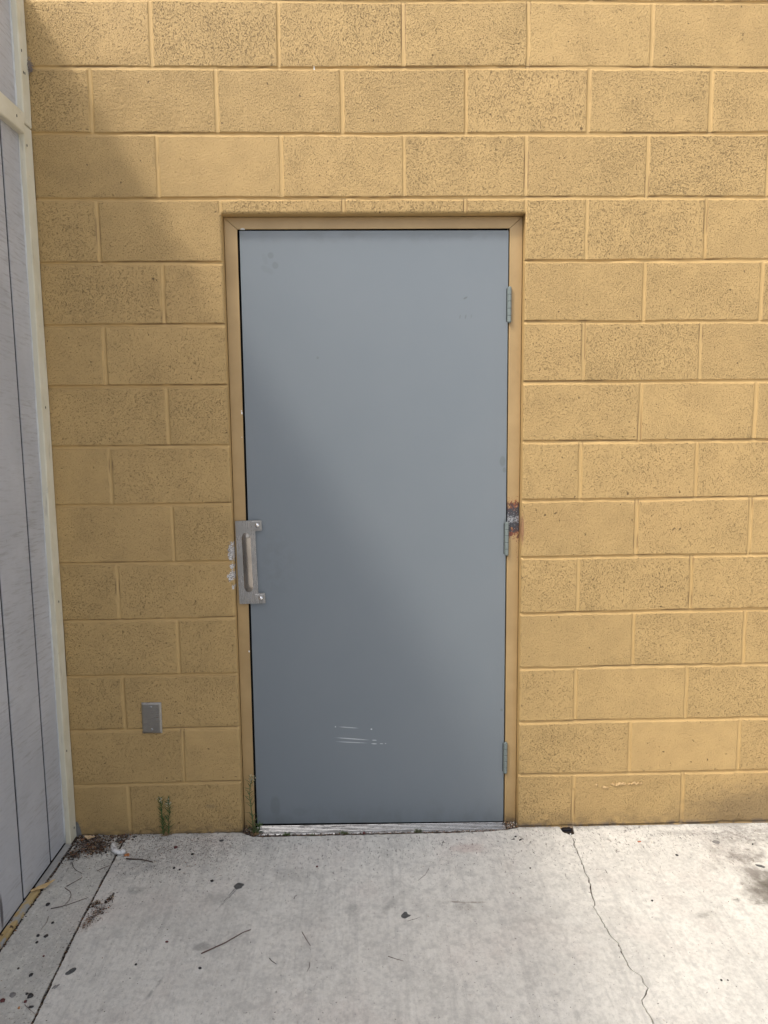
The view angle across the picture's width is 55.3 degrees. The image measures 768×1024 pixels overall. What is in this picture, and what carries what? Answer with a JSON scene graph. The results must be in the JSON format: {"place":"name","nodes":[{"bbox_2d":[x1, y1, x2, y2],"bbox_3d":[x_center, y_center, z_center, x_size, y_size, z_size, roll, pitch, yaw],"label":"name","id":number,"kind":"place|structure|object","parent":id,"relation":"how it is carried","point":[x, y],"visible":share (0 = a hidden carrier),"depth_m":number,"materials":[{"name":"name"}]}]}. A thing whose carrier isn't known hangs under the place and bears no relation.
{"place":"outdoors","nodes":[
{"label":"outdoors","id":0,"kind":"place"},
{"bbox_2d":[0,835,122,1023],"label":"pavement strip","id":1,"kind":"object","parent":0,"point":[23,951],"visible":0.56,"depth_m":2.15,"materials":[{"name":"concrete"}]},
{"bbox_2d":[30,879,54,890],"bbox_3d":[-1.096,1.202,2.356,0.078,0.006,0.022,-7,10,-44],"label":"dry leaf","id":2,"kind":"object","parent":1,"relation":"on","point":[42,886],"visible":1,"depth_m":2.36,"materials":[{"name":"beige plant"}]},
{"bbox_2d":[64,834,153,862],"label":"leaf litter","id":3,"kind":"object","parent":1,"relation":"on","point":[94,845],"visible":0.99,"depth_m":2.60,"materials":[{"name":"brown plant"}]},
{"bbox_2d":[0,821,652,1023],"bbox_3d":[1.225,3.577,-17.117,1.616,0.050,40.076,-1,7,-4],"label":"pavement","id":4,"kind":"structure","parent":0,"point":[340,916],"depth_m":2.13,"materials":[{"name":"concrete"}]},
{"bbox_2d":[0,0,75,948],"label":"siding wall","id":5,"kind":"structure","parent":4,"relation":"on","point":[37,820],"depth_m":2.33,"materials":[{"name":"paint"}]},
{"bbox_2d":[65,967,75,974],"bbox_3d":[-0.857,1.257,2.006,0.018,0.001,0.031,3,8,30],"label":"gum spot","id":6,"kind":"object","parent":4,"relation":"on","point":[72,970],"visible":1,"depth_m":2.00,"materials":[{"name":"grey"}]},
{"bbox_2d":[74,892,117,932],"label":"leaf litter","id":7,"kind":"object","parent":4,"relation":"on","point":[97,902],"visible":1,"depth_m":2.27,"materials":[{"name":"brown plant"}]},
{"bbox_2d":[110,842,125,854],"bbox_3d":[-0.941,1.181,2.570,0.086,0.020,0.034,6,9,42],"label":"plaster lump","id":8,"kind":"object","parent":4,"relation":"on","point":[114,849],"visible":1,"depth_m":2.55,"materials":[{"name":"white"}]},
{"bbox_2d":[126,858,152,861],"bbox_3d":[-0.837,1.193,2.514,0.102,0.005,0.009,1,7,12],"label":"twig","id":9,"kind":"object","parent":4,"relation":"on","point":[138,859],"visible":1,"depth_m":2.51,"materials":[{"name":"brown wood"}]},
{"bbox_2d":[157,796,174,835],"bbox_3d":[-0.791,1.102,2.659,0.066,0.154,0.030,-2,7,-10],"label":"weed","id":10,"kind":"object","parent":4,"relation":"on","point":[166,817],"visible":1,"depth_m":2.66,"materials":[{"name":"green plant"}]},
{"bbox_2d":[201,929,250,953],"bbox_3d":[-0.454,1.240,2.116,0.157,0.004,0.008,-6,9,-39],"label":"twig","id":11,"kind":"object","parent":4,"relation":"on","point":[223,943],"visible":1,"depth_m":2.11,"materials":[{"name":"brown wood"}]},
{"bbox_2d":[234,883,243,888],"bbox_3d":[-0.471,1.211,2.373,0.031,0.001,0.033,2,7,21],"label":"gum spot","id":12,"kind":"object","parent":4,"relation":"on","point":[238,885],"visible":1,"depth_m":2.37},
{"bbox_2d":[0,820,754,1023],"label":"joint dirt","id":13,"kind":"structure","parent":4,"relation":"on","point":[250,833],"depth_m":2.61,"materials":[{"name":"brown soil"}]},
{"bbox_2d":[244,774,262,835],"bbox_3d":[-0.476,1.063,2.664,0.070,0.234,0.038,-1,7,-1],"label":"weed","id":14,"kind":"object","parent":13,"relation":"on","point":[252,824],"visible":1,"depth_m":2.67,"materials":[{"name":"green plant"}]},
{"bbox_2d":[24,0,767,836],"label":"block wall","id":15,"kind":"structure","parent":4,"relation":"on","point":[612,154],"depth_m":2.49,"materials":[{"name":"painted concrete block"},{"name":"mortar"}]},
{"bbox_2d":[27,56,33,73],"bbox_3d":[-1.137,-1.433,2.352,0.027,0.060,0.017,-1,7,-1],"label":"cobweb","id":16,"kind":"object","parent":15,"relation":"attached to","point":[30,65],"visible":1,"depth_m":2.35,"materials":[{"name":"grey"}]},
{"bbox_2d":[141,702,162,732],"bbox_3d":[-0.832,0.738,2.623,0.070,0.115,0.008,0,7,-1],"label":"cover plate","id":17,"kind":"object","parent":15,"relation":"attached to","point":[151,717],"visible":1,"depth_m":2.62,"materials":[{"name":"metal"}]},
{"bbox_2d":[224,217,522,835],"bbox_3d":[-0.024,0.097,2.646,1.024,2.218,0.173,-1,7,-1],"label":"door frame","id":18,"kind":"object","parent":15,"relation":"attached to","point":[375,378],"depth_m":2.60,"materials":[{"name":"paint"}]},
{"bbox_2d":[239,230,508,823],"bbox_3d":[-0.023,0.104,2.635,0.921,2.139,0.043,-1,7,-1],"label":"door leaf","id":19,"kind":"structure","parent":18,"relation":"in","point":[375,362],"depth_m":2.60,"materials":[{"name":"paint"}]},
{"bbox_2d":[401,912,410,917],"bbox_3d":[0.064,1.226,2.229,0.028,0.001,0.027,-6,9,-40],"label":"gum spot","id":20,"kind":"object","parent":4,"relation":"on","point":[405,915],"visible":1,"depth_m":2.23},
{"bbox_2d":[560,827,573,834],"bbox_3d":[0.674,1.180,2.694,0.045,0.020,0.048,-1,7,-1],"label":"drain cap","id":21,"kind":"object","parent":4,"relation":"in","point":[568,830],"visible":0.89,"depth_m":2.70,"materials":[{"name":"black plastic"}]},
{"bbox_2d":[1,826,766,1022],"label":"grit","id":22,"kind":"object","parent":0,"point":[295,873],"visible":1,"depth_m":2.51,"materials":[{"name":"brown"}]},
{"bbox_2d":[571,823,767,1023],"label":"pavement","id":23,"kind":"structure","parent":0,"point":[667,922],"depth_m":2.25,"materials":[{"name":"concrete"}]}
]}

